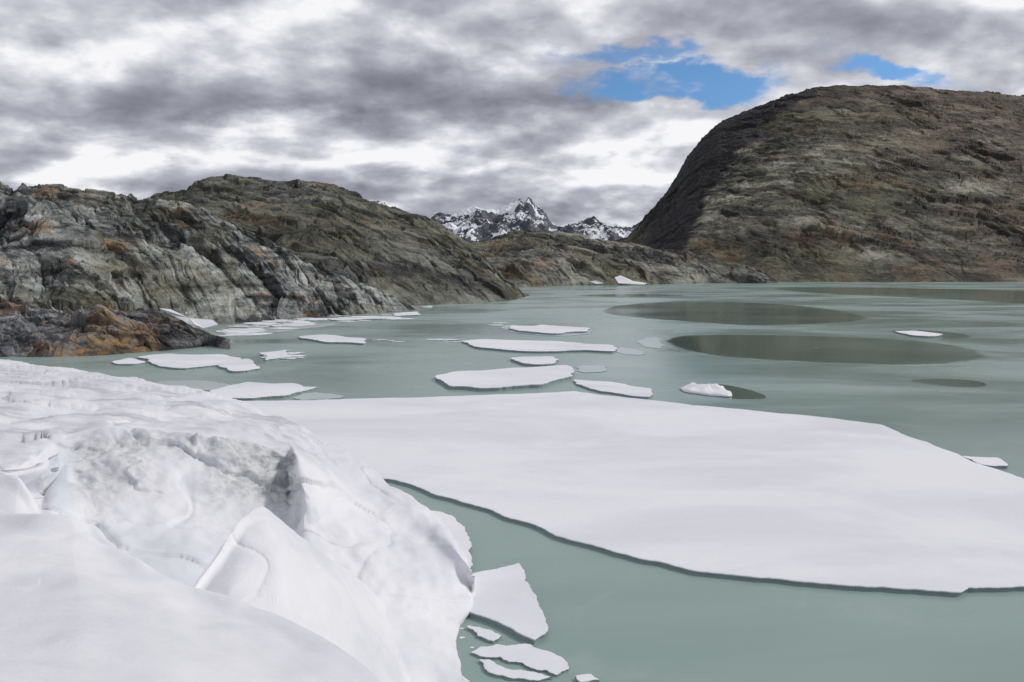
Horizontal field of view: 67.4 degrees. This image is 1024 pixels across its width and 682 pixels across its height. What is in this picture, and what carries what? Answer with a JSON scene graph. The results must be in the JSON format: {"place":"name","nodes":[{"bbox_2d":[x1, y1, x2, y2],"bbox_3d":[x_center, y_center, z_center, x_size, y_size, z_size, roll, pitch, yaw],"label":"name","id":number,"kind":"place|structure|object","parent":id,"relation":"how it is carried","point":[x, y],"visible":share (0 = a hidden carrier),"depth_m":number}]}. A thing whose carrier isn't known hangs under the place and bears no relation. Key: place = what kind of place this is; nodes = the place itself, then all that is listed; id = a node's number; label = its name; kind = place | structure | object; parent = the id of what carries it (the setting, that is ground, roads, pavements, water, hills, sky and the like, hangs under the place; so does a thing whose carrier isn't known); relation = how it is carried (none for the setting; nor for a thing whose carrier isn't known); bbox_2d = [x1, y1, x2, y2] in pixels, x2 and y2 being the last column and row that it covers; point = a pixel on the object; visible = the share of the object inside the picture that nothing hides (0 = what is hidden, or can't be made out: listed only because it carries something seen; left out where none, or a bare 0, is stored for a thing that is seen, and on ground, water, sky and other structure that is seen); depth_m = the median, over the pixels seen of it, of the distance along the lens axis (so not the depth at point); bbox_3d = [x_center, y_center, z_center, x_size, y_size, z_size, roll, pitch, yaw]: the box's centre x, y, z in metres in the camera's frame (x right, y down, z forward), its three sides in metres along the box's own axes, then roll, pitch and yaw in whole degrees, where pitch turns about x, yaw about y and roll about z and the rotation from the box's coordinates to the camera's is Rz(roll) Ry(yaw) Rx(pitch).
{"place":"outdoors","nodes":[
{"label":"outdoors","id":0,"kind":"place"},
{"bbox_2d":[0,181,418,327],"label":"rock ridge","id":1,"kind":"object","parent":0,"point":[63,248],"visible":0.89,"depth_m":209.40},
{"bbox_2d":[160,308,217,327],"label":"snow patch","id":2,"kind":"object","parent":1,"relation":"on","point":[203,323],"visible":1,"depth_m":136.88},
{"bbox_2d":[139,174,528,305],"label":"rock hill","id":3,"kind":"structure","parent":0,"point":[404,257],"depth_m":380.79},
{"bbox_2d":[369,197,639,242],"bbox_3d":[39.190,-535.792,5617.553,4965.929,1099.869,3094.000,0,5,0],"label":"snowy mountain range","id":4,"kind":"structure","parent":0,"point":[472,224],"depth_m":5467.40},
{"bbox_2d":[0,282,1023,681],"bbox_3d":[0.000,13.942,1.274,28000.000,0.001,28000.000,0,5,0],"label":"lake water","id":5,"kind":"structure","parent":0,"point":[612,618],"depth_m":74.12},
{"bbox_2d":[0,301,229,356],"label":"rock outcrop","id":6,"kind":"object","parent":5,"relation":"in","point":[27,331],"visible":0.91,"depth_m":136.89},
{"bbox_2d":[112,358,144,364],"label":"ice floe","id":7,"kind":"object","parent":5,"relation":"on","point":[129,361],"visible":1,"depth_m":115.94},
{"bbox_2d":[138,354,240,369],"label":"ice floe","id":8,"kind":"object","parent":5,"relation":"on","point":[180,361],"visible":0.89,"depth_m":118.01},
{"bbox_2d":[156,380,228,390],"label":"thin ice","id":9,"kind":"structure","parent":5,"relation":"on","point":[204,385],"depth_m":94.70},
{"bbox_2d":[0,359,475,681],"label":"glacier","id":10,"kind":"object","parent":5,"relation":"in","point":[152,532],"visible":0.99,"depth_m":27.18},
{"bbox_2d":[218,359,259,372],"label":"ice floe","id":11,"kind":"object","parent":5,"relation":"on","point":[240,366],"visible":1,"depth_m":110.28},
{"bbox_2d":[210,382,316,400],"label":"ice floe","id":12,"kind":"object","parent":5,"relation":"on","point":[244,391],"visible":0.88,"depth_m":88.42},
{"bbox_2d":[259,350,290,360],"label":"ice floe","id":13,"kind":"object","parent":5,"relation":"on","point":[275,355],"visible":0.97,"depth_m":124.79},
{"bbox_2d":[238,323,339,336],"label":"thin ice","id":14,"kind":"structure","parent":5,"relation":"on","point":[304,327],"depth_m":189.96},
{"bbox_2d":[293,392,343,399],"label":"thin ice","id":15,"kind":"structure","parent":5,"relation":"on","point":[312,396],"depth_m":85.64},
{"bbox_2d":[299,334,366,344],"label":"ice floe","id":16,"kind":"object","parent":5,"relation":"on","point":[329,339],"visible":1,"depth_m":152.97},
{"bbox_2d":[327,316,386,320],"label":"ice floe","id":17,"kind":"object","parent":5,"relation":"on","point":[363,318],"visible":0.98,"depth_m":221.67},
{"bbox_2d":[392,312,420,316],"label":"ice floe","id":18,"kind":"object","parent":5,"relation":"on","point":[402,314],"visible":0.99,"depth_m":240.21},
{"bbox_2d":[430,510,472,569],"bbox_3d":[-3.270,10.268,39.958,2.000,0.341,9.218,-1,5,-12],"label":"ice floe","id":19,"kind":"object","parent":5,"relation":"on","point":[457,530],"visible":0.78,"depth_m":40.20},
{"bbox_2d":[216,286,688,647],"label":"brash ice","id":20,"kind":"structure","parent":5,"relation":"on","point":[246,330],"depth_m":192.91},
{"bbox_2d":[435,365,574,390],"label":"ice floe","id":21,"kind":"object","parent":5,"relation":"on","point":[510,378],"visible":1,"depth_m":97.56},
{"bbox_2d":[469,563,548,643],"bbox_3d":[-0.428,10.991,32.489,3.002,0.242,7.592,-1,5,-8],"label":"ice floe","id":22,"kind":"object","parent":5,"relation":"on","point":[505,597],"visible":0.9,"depth_m":31.85},
{"bbox_2d":[467,625,599,681],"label":"broken ice","id":23,"kind":"structure","parent":5,"relation":"on","point":[529,656],"depth_m":27.53},
{"bbox_2d":[511,356,558,366],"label":"ice floe","id":24,"kind":"object","parent":5,"relation":"on","point":[537,361],"visible":0.99,"depth_m":117.15},
{"bbox_2d":[462,339,616,352],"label":"ice floe","id":25,"kind":"object","parent":5,"relation":"on","point":[524,346],"visible":1,"depth_m":139.03},
{"bbox_2d":[500,325,592,335],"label":"thin ice","id":26,"kind":"structure","parent":5,"relation":"on","point":[506,327],"depth_m":171.76},
{"bbox_2d":[509,325,590,334],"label":"ice floe","id":27,"kind":"object","parent":5,"relation":"on","point":[548,330],"visible":0.98,"depth_m":178.13},
{"bbox_2d":[576,365,606,372],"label":"thin ice","id":28,"kind":"structure","parent":5,"relation":"on","point":[590,368],"depth_m":110.20},
{"bbox_2d":[573,379,652,398],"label":"ice floe","id":29,"kind":"object","parent":5,"relation":"on","point":[620,389],"visible":0.98,"depth_m":90.19},
{"bbox_2d":[616,347,643,354],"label":"thin ice","id":30,"kind":"structure","parent":5,"relation":"on","point":[628,351],"depth_m":133.47},
{"bbox_2d":[576,294,687,296],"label":"open water","id":31,"kind":"structure","parent":5,"relation":"on","point":[635,295],"depth_m":437.27},
{"bbox_2d":[245,391,1023,595],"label":"ice floe","id":32,"kind":"object","parent":5,"relation":"on","point":[762,496],"visible":0.89,"depth_m":50.21},
{"bbox_2d":[637,337,664,347],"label":"thin ice","id":33,"kind":"structure","parent":5,"relation":"on","point":[652,342],"depth_m":150.22},
{"bbox_2d":[680,382,731,396],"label":"ice block","id":34,"kind":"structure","parent":5,"relation":"on","point":[716,390],"depth_m":88.38},
{"bbox_2d":[698,383,770,399],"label":"open water","id":35,"kind":"structure","parent":5,"relation":"on","point":[740,393],"depth_m":87.21},
{"bbox_2d":[590,301,884,326],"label":"open water","id":36,"kind":"structure","parent":5,"relation":"on","point":[743,314],"depth_m":252.85},
{"bbox_2d":[657,334,1003,366],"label":"open water","id":37,"kind":"structure","parent":5,"relation":"on","point":[854,350],"depth_m":137.13},
{"bbox_2d":[760,287,1023,303],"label":"open water","id":38,"kind":"structure","parent":5,"relation":"on","point":[999,296],"depth_m":497.79},
{"bbox_2d":[895,331,942,337],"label":"ice floe","id":39,"kind":"object","parent":5,"relation":"on","point":[922,334],"visible":0.99,"depth_m":166.20},
{"bbox_2d":[887,329,974,338],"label":"open water","id":40,"kind":"structure","parent":5,"relation":"on","point":[950,335],"depth_m":169.37},
{"bbox_2d":[908,378,990,387],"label":"open water","id":41,"kind":"structure","parent":5,"relation":"on","point":[965,383],"depth_m":96.59},
{"bbox_2d":[962,456,1007,468],"bbox_3d":[34.817,8.846,56.063,2.503,0.220,3.008,0,5,0],"label":"ice floe","id":42,"kind":"object","parent":5,"relation":"on","point":[994,462],"visible":0.85,"depth_m":55.82},
{"bbox_2d":[0,0,1023,226],"label":"sky","id":43,"kind":"structure","parent":0,"point":[580,109]},
{"bbox_2d":[469,229,777,286],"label":"rock peninsula","id":44,"kind":"object","parent":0,"point":[530,258],"visible":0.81,"depth_m":812.29},
{"bbox_2d":[615,275,646,283],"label":"snow patch","id":45,"kind":"object","parent":44,"relation":"on","point":[622,279],"visible":1,"depth_m":730.84},
{"bbox_2d":[615,84,1023,281],"bbox_3d":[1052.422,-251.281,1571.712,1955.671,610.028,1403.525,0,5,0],"label":"brown mountain","id":46,"kind":"structure","parent":0,"point":[872,183],"depth_m":1218.98}
]}

